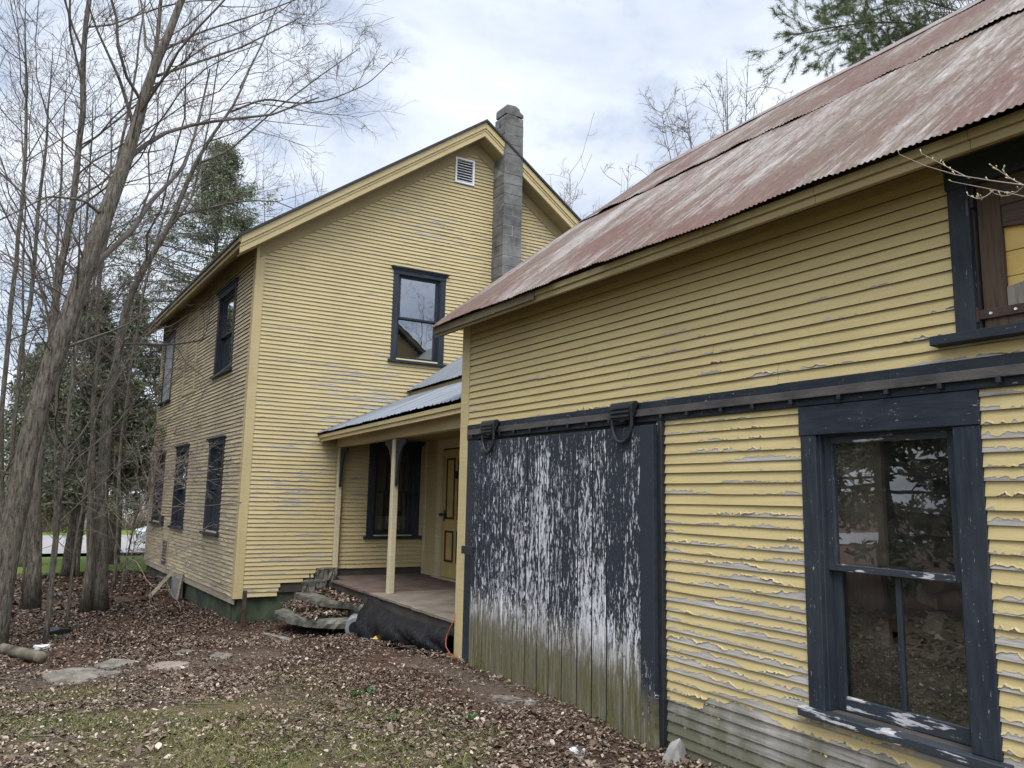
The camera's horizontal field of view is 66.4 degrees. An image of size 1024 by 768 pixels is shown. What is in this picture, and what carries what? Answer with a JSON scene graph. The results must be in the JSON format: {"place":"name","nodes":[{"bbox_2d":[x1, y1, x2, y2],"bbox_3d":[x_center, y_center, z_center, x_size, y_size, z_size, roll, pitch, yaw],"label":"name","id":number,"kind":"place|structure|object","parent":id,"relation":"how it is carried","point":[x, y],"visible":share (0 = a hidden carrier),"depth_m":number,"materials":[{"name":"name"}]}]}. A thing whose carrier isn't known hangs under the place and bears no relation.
{"place":"outdoors","nodes":[
{"label":"outdoors","id":0,"kind":"place"},
{"bbox_2d":[42,535,144,553],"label":"road","id":1,"kind":"structure","parent":0,"point":[46,541],"depth_m":29.60,"materials":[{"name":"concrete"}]},
{"bbox_2d":[135,526,146,542],"bbox_3d":[-11.115,5.258,28.441,4.530,1.460,1.800,6,-10,-29],"label":"parked car","id":2,"kind":"object","parent":1,"relation":"on","point":[143,533],"visible":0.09,"depth_m":26.67,"materials":[{"name":"silver metal"}]},
{"bbox_2d":[0,658,511,767],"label":"grass","id":3,"kind":"structure","parent":0,"point":[125,714],"depth_m":5.52,"materials":[{"name":"plant"}]},
{"bbox_2d":[0,496,705,767],"bbox_3d":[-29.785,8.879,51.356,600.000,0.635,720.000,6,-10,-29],"label":"ground","id":4,"kind":"structure","parent":0,"point":[485,688],"depth_m":6.68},
{"bbox_2d":[1,334,97,566],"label":"cedar tree","id":5,"kind":"object","parent":4,"relation":"on","point":[6,456],"visible":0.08,"depth_m":19.82,"materials":[{"name":"green plant"}]},
{"bbox_2d":[0,40,116,591],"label":"sapling","id":6,"kind":"object","parent":4,"relation":"on","point":[26,525],"visible":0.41,"depth_m":15.60,"materials":[{"name":"brown plant"}]},
{"bbox_2d":[40,666,104,684],"bbox_3d":[-4.430,2.971,7.918,0.609,0.093,0.725,6,-10,-29],"label":"stepping stone","id":7,"kind":"object","parent":4,"relation":"on","point":[80,676],"visible":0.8,"depth_m":7.85,"materials":[{"name":"stone"}]},
{"bbox_2d":[4,437,143,533],"bbox_3d":[-22.548,4.259,37.446,8.345,6.792,11.402,-4,-10,32],"label":"bush","id":8,"kind":"object","parent":4,"relation":"on","point":[49,528],"visible":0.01,"depth_m":37.30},
{"bbox_2d":[4,285,166,576],"bbox_3d":[-9.849,1.013,18.402,4.578,7.010,4.734,6,-10,-29],"label":"cedar tree","id":9,"kind":"object","parent":4,"relation":"on","point":[67,554],"visible":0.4,"depth_m":17.91,"materials":[{"name":"green plant"}]},
{"bbox_2d":[42,492,137,528],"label":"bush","id":10,"kind":"object","parent":4,"relation":"on","point":[69,516],"visible":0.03,"depth_m":40.22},
{"bbox_2d":[0,56,181,578],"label":"sapling","id":11,"kind":"object","parent":4,"relation":"on","point":[77,573],"visible":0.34,"depth_m":17.61,"materials":[{"name":"brown plant"}]},
{"bbox_2d":[0,227,189,627],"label":"sapling","id":12,"kind":"object","parent":4,"relation":"on","point":[88,462],"visible":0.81,"depth_m":11.62,"materials":[{"name":"brown plant"}]},
{"bbox_2d":[0,1,198,584],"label":"sapling","id":13,"kind":"object","parent":4,"relation":"on","point":[53,426],"visible":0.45,"depth_m":16.51,"materials":[{"name":"brown plant"}]},
{"bbox_2d":[0,0,200,520],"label":"sapling","id":14,"kind":"object","parent":4,"relation":"on","point":[4,385],"visible":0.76,"depth_m":12.03,"materials":[{"name":"brown plant"}]},
{"bbox_2d":[0,0,200,524],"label":"sapling","id":15,"kind":"object","parent":4,"relation":"on","point":[18,375],"visible":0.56,"depth_m":13.50,"materials":[{"name":"brown plant"}]},
{"bbox_2d":[49,291,162,564],"bbox_3d":[-10.776,1.167,21.705,4.478,7.658,4.042,6,-10,-29],"label":"cedar tree","id":16,"kind":"object","parent":4,"relation":"on","point":[126,480],"visible":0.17,"depth_m":21.34,"materials":[{"name":"green plant"}]},
{"bbox_2d":[99,670,122,677],"bbox_3d":[-4.081,2.972,7.965,0.223,0.093,0.240,6,-10,-29],"label":"stepping stone","id":17,"kind":"object","parent":4,"relation":"on","point":[108,674],"visible":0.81,"depth_m":7.90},
{"bbox_2d":[94,658,135,670],"bbox_3d":[-4.234,3.017,8.371,0.386,0.094,0.488,1,-8,2],"label":"stepping stone","id":18,"kind":"object","parent":4,"relation":"on","point":[112,663],"visible":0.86,"depth_m":8.31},
{"bbox_2d":[0,0,232,643],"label":"sapling","id":19,"kind":"object","parent":4,"relation":"on","point":[64,454],"visible":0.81,"depth_m":10.51,"materials":[{"name":"brown plant"}]},
{"bbox_2d":[3,404,231,623],"bbox_3d":[-5.939,2.065,12.943,3.044,3.358,3.489,1,-8,2],"label":"shrub","id":20,"kind":"object","parent":4,"relation":"on","point":[126,566],"visible":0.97,"depth_m":12.39,"materials":[{"name":"brown plant"}]},
{"bbox_2d":[122,502,147,529],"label":"bush","id":21,"kind":"object","parent":4,"relation":"on","point":[137,523],"visible":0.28,"depth_m":40.79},
{"bbox_2d":[122,488,148,523],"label":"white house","id":22,"kind":"structure","parent":4,"relation":"on","point":[128,496],"depth_m":46.41,"materials":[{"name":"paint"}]},
{"bbox_2d":[124,492,139,508],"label":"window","id":23,"kind":"structure","parent":22,"relation":"in","point":[128,496],"depth_m":46.36,"materials":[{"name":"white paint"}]},
{"bbox_2d":[0,137,282,558],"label":"cedar tree","id":24,"kind":"object","parent":4,"relation":"on","point":[225,224],"visible":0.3,"depth_m":23.98,"materials":[{"name":"green plant"}]},
{"bbox_2d":[22,66,299,592],"bbox_3d":[-6.906,-1.580,16.380,6.430,11.644,4.211,1,-8,4],"label":"sapling","id":25,"kind":"object","parent":4,"relation":"on","point":[119,463],"visible":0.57,"depth_m":15.98,"materials":[{"name":"brown plant"}]},
{"bbox_2d":[148,570,183,599],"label":"leaning boards","id":26,"kind":"object","parent":4,"relation":"on","point":[160,584],"visible":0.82,"depth_m":14.86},
{"bbox_2d":[145,661,189,670],"bbox_3d":[-3.647,3.003,8.295,0.356,0.094,0.430,-2,-9,23],"label":"stepping stone","id":27,"kind":"object","parent":4,"relation":"on","point":[170,664],"visible":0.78,"depth_m":8.24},
{"bbox_2d":[0,0,364,644],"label":"bare tree","id":28,"kind":"object","parent":4,"relation":"on","point":[16,508],"visible":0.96,"depth_m":10.20,"materials":[{"name":"brown plant"}]},
{"bbox_2d":[172,649,197,653],"bbox_3d":[-3.880,3.202,9.283,0.203,0.094,0.294,-3,-10,28],"label":"stepping stone","id":29,"kind":"object","parent":4,"relation":"on","point":[187,650],"visible":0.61,"depth_m":9.25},
{"bbox_2d":[0,0,392,608],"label":"bare tree","id":30,"kind":"object","parent":4,"relation":"on","point":[31,597],"visible":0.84,"depth_m":11.16,"materials":[{"name":"brown plant"}]},
{"bbox_2d":[0,0,418,611],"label":"bare tree","id":31,"kind":"object","parent":4,"relation":"on","point":[94,594],"visible":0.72,"depth_m":13.40,"materials":[{"name":"brown plant"}]},
{"bbox_2d":[209,652,233,659],"bbox_3d":[-3.303,3.103,8.872,0.266,0.095,0.308,1,-8,3],"label":"stepping stone","id":32,"kind":"object","parent":4,"relation":"on","point":[222,656],"visible":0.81,"depth_m":8.81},
{"bbox_2d":[240,590,246,627],"bbox_3d":[-4.001,3.426,11.667,0.060,0.679,0.054,6,-10,-29],"label":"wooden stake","id":33,"kind":"object","parent":4,"relation":"on","point":[244,602],"visible":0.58,"depth_m":11.66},
{"bbox_2d":[177,152,324,289],"bbox_3d":[-12.072,-1.685,39.739,11.350,19.042,7.877,-7,-11,43],"label":"bare tree","id":34,"kind":"object","parent":4,"relation":"on","point":[273,174],"visible":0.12,"depth_m":37.29,"materials":[{"name":"brown plant"}]},
{"bbox_2d":[261,633,293,642],"bbox_3d":[-3.177,3.450,10.547,0.685,0.131,0.104,-6,-11,41],"label":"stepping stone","id":35,"kind":"object","parent":4,"relation":"on","point":[279,637],"visible":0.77,"depth_m":10.51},
{"bbox_2d":[274,607,349,628],"bbox_3d":[-2.842,3.324,11.184,0.769,0.129,1.750,8,-11,-37],"label":"stone step","id":36,"kind":"object","parent":4,"relation":"on","point":[289,616],"visible":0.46,"depth_m":10.76,"materials":[{"name":"stone"}]},
{"bbox_2d":[280,587,363,619],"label":"fallen leaves","id":37,"kind":"object","parent":36,"relation":"on","point":[309,610],"visible":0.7,"depth_m":11.11,"materials":[{"name":"plant"}]},
{"bbox_2d":[343,609,358,635],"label":"step block","id":38,"kind":"structure","parent":4,"relation":"on","point":[350,627],"depth_m":10.58,"materials":[{"name":"concrete"}]},
{"bbox_2d":[294,592,363,610],"bbox_3d":[-2.532,3.146,11.348,0.760,0.103,1.973,6,-10,-29],"label":"stone step","id":39,"kind":"object","parent":38,"relation":"on","point":[320,599],"visible":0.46,"depth_m":11.18,"materials":[{"name":"stone"}]},
{"bbox_2d":[301,579,329,592],"bbox_3d":[-3.037,3.127,12.106,0.374,0.222,0.367,1,-8,-2],"label":"rubble block","id":40,"kind":"object","parent":39,"relation":"on","point":[310,585],"depth_m":11.97,"materials":[{"name":"stone"}]},
{"bbox_2d":[315,567,337,579],"bbox_3d":[-2.908,2.969,12.285,0.317,0.192,0.330,-3,-10,28],"label":"rubble block","id":41,"kind":"object","parent":40,"relation":"on","point":[326,573],"depth_m":12.18,"materials":[{"name":"stone"}]},
{"bbox_2d":[347,688,368,697],"bbox_3d":[-1.329,2.645,6.691,0.177,0.068,0.154,6,-10,-29],"label":"weed","id":42,"kind":"object","parent":4,"relation":"on","point":[354,693],"visible":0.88,"depth_m":6.68,"materials":[{"name":"green plant"}]},
{"bbox_2d":[144,104,580,635],"bbox_3d":[-1.828,-0.197,15.610,9.174,10.108,13.429,6,-10,-29],"label":"farmhouse","id":43,"kind":"object","parent":4,"relation":"on","point":[330,399],"visible":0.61,"depth_m":13.28,"materials":[{"name":"yellow paint"}]},
{"bbox_2d":[0,470,241,506],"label":"slack cable","id":44,"kind":"object","parent":43,"relation":"attached to","point":[126,503],"visible":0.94,"depth_m":10.64,"materials":[{"name":"black rubber"}]},
{"bbox_2d":[148,449,166,524],"bbox_3d":[-8.017,2.356,17.879,0.216,1.662,1.208,7,-10,-33],"label":"window","id":45,"kind":"structure","parent":43,"relation":"in","point":[155,512],"depth_m":18.13,"materials":[{"name":"black wood"}]},
{"bbox_2d":[158,330,175,405],"bbox_3d":[-8.017,-0.347,18.334,0.184,1.642,1.258,7,-10,-33],"label":"window","id":46,"kind":"structure","parent":43,"relation":"in","point":[172,333],"depth_m":18.31,"materials":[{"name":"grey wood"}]},
{"bbox_2d":[171,577,182,597],"bbox_3d":[-6.437,3.953,15.030,0.091,0.460,0.732,7,-10,-32],"label":"cellar window","id":47,"kind":"structure","parent":43,"relation":"in","point":[175,581],"depth_m":14.98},
{"bbox_2d":[167,443,189,529],"bbox_3d":[-6.709,2.091,15.946,0.223,1.691,1.306,7,-10,-33],"label":"window","id":48,"kind":"structure","parent":43,"relation":"in","point":[177,517],"depth_m":16.21,"materials":[{"name":"black wood"}]},
{"bbox_2d":[181,310,200,396],"bbox_3d":[-6.680,-0.627,16.300,0.033,1.690,1.192,7,-10,-33],"label":"blind window","id":49,"kind":"structure","parent":43,"relation":"in","point":[197,313],"depth_m":16.16,"materials":[{"name":"yellow paint"}]},
{"bbox_2d":[199,435,225,536],"bbox_3d":[-5.116,1.767,13.575,0.215,1.681,1.196,7,-10,-33],"label":"window","id":50,"kind":"structure","parent":43,"relation":"in","point":[211,513],"depth_m":13.80,"materials":[{"name":"black wood"}]},
{"bbox_2d":[210,277,238,379],"bbox_3d":[-5.074,-0.954,14.010,0.227,1.631,1.388,7,-10,-33],"label":"window","id":51,"kind":"structure","parent":43,"relation":"in","point":[227,295],"depth_m":14.23,"materials":[{"name":"black wood"}]},
{"bbox_2d":[363,441,425,538],"bbox_3d":[-2.053,1.812,13.425,1.047,1.652,0.314,6,-10,-29],"label":"window frame","id":52,"kind":"structure","parent":43,"relation":"in","point":[411,520],"depth_m":13.43,"materials":[{"name":"black wood"}]},
{"bbox_2d":[349,598,453,656],"bbox_3d":[-1.427,2.954,9.259,0.438,0.547,2.818,6,-10,-29],"label":"black plastic sheet","id":53,"kind":"object","parent":43,"relation":"hanging from","point":[373,619],"visible":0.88,"depth_m":9.30,"materials":[{"name":"plastic"}]},
{"bbox_2d":[388,265,449,367],"bbox_3d":[-1.678,-1.188,13.975,1.118,1.721,0.185,6,-10,-29],"label":"window","id":54,"kind":"structure","parent":43,"relation":"in","point":[439,279],"depth_m":14.01,"materials":[{"name":"black wood"}]},
{"bbox_2d":[439,449,459,578],"bbox_3d":[-0.922,2.060,12.495,0.135,2.050,1.000,6,-10,-29],"label":"front door","id":55,"kind":"structure","parent":43,"relation":"in","point":[449,522],"depth_m":12.68,"materials":[{"name":"paint"}]},
{"bbox_2d":[0,569,725,767],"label":"fallen leaves","id":56,"kind":"object","parent":4,"relation":"on","point":[59,612],"depth_m":6.87,"materials":[{"name":"plant"}]},
{"bbox_2d":[0,643,47,662],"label":"log","id":57,"kind":"object","parent":56,"relation":"on","point":[32,655],"visible":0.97,"depth_m":8.73,"materials":[{"name":"wood"}]},
{"bbox_2d":[33,644,49,649],"bbox_3d":[-5.747,3.218,9.549,0.095,0.078,0.176,-6,-11,39],"label":"white scrap","id":58,"kind":"object","parent":56,"relation":"on","point":[36,647],"visible":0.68,"depth_m":9.52,"materials":[{"name":"paint"}]},
{"bbox_2d":[38,626,72,635],"bbox_3d":[-6.196,3.367,10.663,0.382,0.140,0.284,3,-9,-9],"label":"dark clump","id":59,"kind":"object","parent":56,"relation":"on","point":[56,630],"visible":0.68,"depth_m":10.57,"materials":[{"name":"black paint"}]},
{"bbox_2d":[455,711,479,720],"bbox_3d":[-0.323,2.468,5.831,0.170,0.068,0.139,9,-12,-43],"label":"weed","id":60,"kind":"object","parent":56,"relation":"on","point":[471,715],"visible":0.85,"depth_m":5.83,"materials":[{"name":"green plant"}]},
{"bbox_2d":[569,747,584,755],"bbox_3d":[0.417,2.424,5.155,0.108,0.065,0.083,6,-10,-29],"label":"white scrap","id":61,"kind":"object","parent":56,"relation":"on","point":[574,749],"visible":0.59,"depth_m":5.13,"materials":[{"name":"paper"}]},
{"bbox_2d":[360,685,374,694],"bbox_3d":[-1.246,2.664,6.827,0.159,0.067,0.148,9,-12,-44],"label":"weed","id":62,"kind":"object","parent":4,"relation":"on","point":[369,690],"visible":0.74,"depth_m":6.84,"materials":[{"name":"green plant"}]},
{"bbox_2d":[382,714,405,723],"bbox_3d":[-0.885,2.489,5.824,0.175,0.067,0.163,6,-10,-29],"label":"weed","id":63,"kind":"object","parent":4,"relation":"on","point":[393,717],"visible":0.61,"depth_m":5.82,"materials":[{"name":"green plant"}]},
{"bbox_2d":[492,695,524,702],"bbox_3d":[-0.018,2.588,6.387,0.330,0.072,0.145,-4,-10,30],"label":"stone","id":64,"kind":"object","parent":4,"relation":"on","point":[500,697],"visible":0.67,"depth_m":6.37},
{"bbox_2d":[525,699,535,704],"bbox_3d":[0.150,2.540,6.234,0.091,0.057,0.048,7,-10,-36],"label":"pale scrap","id":65,"kind":"object","parent":4,"relation":"on","point":[530,703],"visible":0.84,"depth_m":6.21,"materials":[{"name":"concrete"}]},
{"bbox_2d":[545,114,600,220],"bbox_3d":[2.682,-2.285,33.566,4.952,18.612,4.615,6,-10,-29],"label":"bare tree","id":66,"kind":"object","parent":4,"relation":"on","point":[566,191],"visible":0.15,"depth_m":33.52,"materials":[{"name":"brown plant"}]},
{"bbox_2d":[600,163,631,191],"bbox_3d":[2.504,-0.348,23.518,4.751,11.783,3.607,-6,-11,42],"label":"bare tree","id":67,"kind":"object","parent":4,"relation":"on","point":[620,171],"visible":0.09,"depth_m":22.54,"materials":[{"name":"grey plant"}]},
{"bbox_2d":[662,738,686,765],"bbox_3d":[1.054,2.385,5.043,0.137,0.185,0.264,-3,-9,26],"label":"broken concrete","id":68,"kind":"object","parent":4,"relation":"on","point":[675,751],"visible":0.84,"depth_m":5.00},
{"bbox_2d":[627,53,792,174],"bbox_3d":[7.896,-3.382,29.650,7.407,19.807,6.485,-4,-10,32],"label":"bare tree","id":69,"kind":"object","parent":4,"relation":"on","point":[681,127],"visible":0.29,"depth_m":29.18,"materials":[{"name":"brown plant"}]},
{"bbox_2d":[430,0,1023,767],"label":"barn","id":70,"kind":"structure","parent":4,"relation":"on","point":[728,394],"depth_m":4.86,"materials":[{"name":"yellow paint"}]},
{"bbox_2d":[445,614,458,658],"bbox_3d":[-0.612,2.510,8.047,0.138,0.532,0.394,2,-8,-5],"label":"orange cord","id":71,"kind":"object","parent":70,"relation":"hanging from","point":[446,639],"visible":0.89,"depth_m":8.06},
{"bbox_2d":[461,401,659,752],"bbox_3d":[0.245,1.455,6.720,0.098,2.457,2.996,6,-10,-29],"label":"sliding door","id":72,"kind":"structure","parent":70,"relation":"in","point":[564,598],"depth_m":6.29,"materials":[{"name":"wood"}]},
{"bbox_2d":[797,390,1013,767],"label":"window","id":73,"kind":"structure","parent":70,"relation":"in","point":[953,416],"depth_m":3.95,"materials":[{"name":"black wood"}]},
{"bbox_2d":[964,170,1023,327],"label":"loft door","id":74,"kind":"structure","parent":70,"relation":"in","point":[1000,219],"depth_m":3.65,"materials":[{"name":"brown wood"}]},
{"bbox_2d":[745,0,975,85],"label":"pine tree","id":75,"kind":"object","parent":4,"relation":"on","point":[915,21],"visible":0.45,"depth_m":16.78,"materials":[{"name":"green plant"}]},
{"bbox_2d":[897,149,1023,199],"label":"budding sapling","id":76,"kind":"object","parent":4,"relation":"on","point":[993,167],"visible":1,"depth_m":3.20,"materials":[{"name":"brown plant"}]},
{"bbox_2d":[0,0,974,493],"label":"sky","id":77,"kind":"structure","parent":0,"point":[561,63],"materials":[{"name":"white"}]},
{"bbox_2d":[928,517,952,537],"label":"firewood","id":78,"kind":"object","parent":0,"point":[941,527],"visible":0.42,"depth_m":4.44,"materials":[{"name":"wood"}]},
{"bbox_2d":[941,495,951,517],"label":"firewood","id":79,"kind":"object","parent":78,"relation":"on","point":[946,508],"visible":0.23,"depth_m":4.45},
{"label":"firewood","id":80,"kind":"object","parent":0,"visible":0},
{"bbox_2d":[894,653,927,673],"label":"firewood","id":81,"kind":"object","parent":80,"relation":"on","point":[911,662],"visible":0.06,"depth_m":4.55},
{"bbox_2d":[893,634,944,657],"bbox_3d":[2.410,1.534,4.607,0.405,0.143,0.137,11,3,-33],"label":"firewood","id":82,"kind":"object","parent":81,"relation":"on","point":[915,644],"visible":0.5,"depth_m":4.50,"materials":[{"name":"wood"}]},
{"bbox_2d":[892,604,934,634],"bbox_3d":[2.422,1.412,4.692,0.407,0.159,0.121,7,-10,-36],"label":"firewood","id":83,"kind":"object","parent":82,"relation":"on","point":[911,613],"visible":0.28,"depth_m":4.60,"materials":[{"name":"wood"}]},
{"bbox_2d":[902,585,921,604],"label":"firewood","id":84,"kind":"object","parent":83,"relation":"on","point":[909,593],"visible":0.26,"depth_m":4.58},
{"bbox_2d":[889,561,903,584],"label":"firewood","id":85,"kind":"object","parent":84,"relation":"on","point":[893,564],"visible":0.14,"depth_m":4.62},
{"bbox_2d":[902,561,954,586],"bbox_3d":[2.470,1.116,4.639,0.412,0.151,0.109,5,-9,-27],"label":"firewood","id":86,"kind":"object","parent":84,"relation":"on","point":[926,565],"visible":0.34,"depth_m":4.56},
{"bbox_2d":[890,539,925,566],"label":"firewood","id":87,"kind":"object","parent":86,"relation":"on","point":[902,552],"visible":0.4,"depth_m":4.59,"materials":[{"name":"wood"}]},
{"bbox_2d":[899,514,945,544],"bbox_3d":[2.488,0.869,4.654,0.396,0.180,0.127,6,-5,-27],"label":"firewood","id":88,"kind":"object","parent":87,"relation":"on","point":[915,529],"visible":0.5,"depth_m":4.57,"materials":[{"name":"wood"}]},
{"label":"firewood","id":89,"kind":"object","parent":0,"visible":0},
{"bbox_2d":[890,582,908,606],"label":"firewood","id":90,"kind":"object","parent":89,"relation":"on","point":[893,596],"visible":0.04,"depth_m":4.67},
{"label":"firewood","id":91,"kind":"object","parent":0,"visible":0},
{"bbox_2d":[936,537,953,562],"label":"firewood","id":92,"kind":"object","parent":91,"relation":"on","point":[945,552],"visible":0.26,"depth_m":4.36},
{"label":"firewood","id":93,"kind":"object","parent":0,"visible":0},
{"bbox_2d":[956,720,968,726],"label":"firewood","id":94,"kind":"object","parent":93,"relation":"on","point":[965,723],"visible":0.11,"depth_m":4.17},
{"bbox_2d":[942,693,968,720],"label":"firewood","id":95,"kind":"object","parent":94,"relation":"on","point":[955,705],"visible":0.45,"depth_m":4.19,"materials":[{"name":"wood"}]},
{"bbox_2d":[929,665,965,695],"bbox_3d":[2.510,1.633,4.372,0.409,0.155,0.129,6,-10,-31],"label":"firewood","id":96,"kind":"object","parent":95,"relation":"on","point":[943,680],"visible":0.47,"depth_m":4.26,"materials":[{"name":"wood"}]},
{"bbox_2d":[939,640,965,666],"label":"firewood","id":97,"kind":"object","parent":96,"relation":"on","point":[953,652],"visible":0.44,"depth_m":4.30,"materials":[{"name":"wood"}]},
{"bbox_2d":[922,611,962,634],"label":"firewood","id":98,"kind":"object","parent":97,"relation":"on","point":[938,623],"visible":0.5,"depth_m":4.33,"materials":[{"name":"wood"}]},
{"bbox_2d":[940,591,961,611],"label":"firewood","id":99,"kind":"object","parent":98,"relation":"on","point":[951,601],"visible":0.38,"depth_m":4.34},
{"bbox_2d":[952,668,966,695],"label":"firewood","id":100,"kind":"object","parent":95,"relation":"on","point":[960,683],"visible":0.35,"depth_m":4.20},
{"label":"firewood","id":101,"kind":"object","parent":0,"visible":0},
{"bbox_2d":[908,708,927,715],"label":"firewood","id":102,"kind":"object","parent":101,"relation":"on","point":[921,711],"visible":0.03,"depth_m":4.41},
{"bbox_2d":[932,714,956,723],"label":"firewood","id":103,"kind":"object","parent":101,"relation":"on","point":[944,718],"visible":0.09,"depth_m":4.26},
{"bbox_2d":[924,690,947,716],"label":"firewood","id":104,"kind":"object","parent":103,"relation":"on","point":[933,705],"visible":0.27,"depth_m":4.35,"materials":[{"name":"wood"}]},
{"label":"firewood","id":105,"kind":"object","parent":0,"visible":0},
{"bbox_2d":[896,701,923,709],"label":"firewood","id":106,"kind":"object","parent":105,"relation":"on","point":[912,706],"visible":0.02,"depth_m":4.60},
{"bbox_2d":[895,680,936,704],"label":"firewood","id":107,"kind":"object","parent":106,"relation":"on","point":[917,691],"visible":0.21,"depth_m":4.50,"materials":[{"name":"wood"}]},
{"bbox_2d":[910,659,948,682],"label":"firewood","id":108,"kind":"object","parent":107,"relation":"on","point":[921,669],"visible":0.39,"depth_m":4.42,"materials":[{"name":"wood"}]},
{"bbox_2d":[920,635,958,661],"bbox_3d":[2.531,1.520,4.518,0.396,0.127,0.181,9,-42,-34],"label":"firewood","id":109,"kind":"object","parent":108,"relation":"on","point":[931,650],"visible":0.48,"depth_m":4.42,"materials":[{"name":"wood"}]},
{"bbox_2d":[911,610,944,633],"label":"firewood","id":110,"kind":"object","parent":109,"relation":"on","point":[917,624],"visible":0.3,"depth_m":4.50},
{"bbox_2d":[917,583,960,609],"bbox_3d":[2.532,1.240,4.561,0.396,0.127,0.180,10,33,-30],"label":"firewood","id":111,"kind":"object","parent":110,"relation":"on","point":[932,601],"visible":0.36,"depth_m":4.45,"materials":[{"name":"wood"}]},
{"bbox_2d":[921,564,959,594],"bbox_3d":[2.526,1.112,4.487,0.414,0.181,0.142,6,-10,-29],"label":"firewood","id":112,"kind":"object","parent":111,"relation":"on","point":[930,587],"visible":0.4,"depth_m":4.39,"materials":[{"name":"wood"}]},
{"bbox_2d":[921,540,942,561],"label":"firewood","id":113,"kind":"object","parent":112,"relation":"on","point":[929,549],"visible":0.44,"depth_m":4.51,"materials":[{"name":"wood"}]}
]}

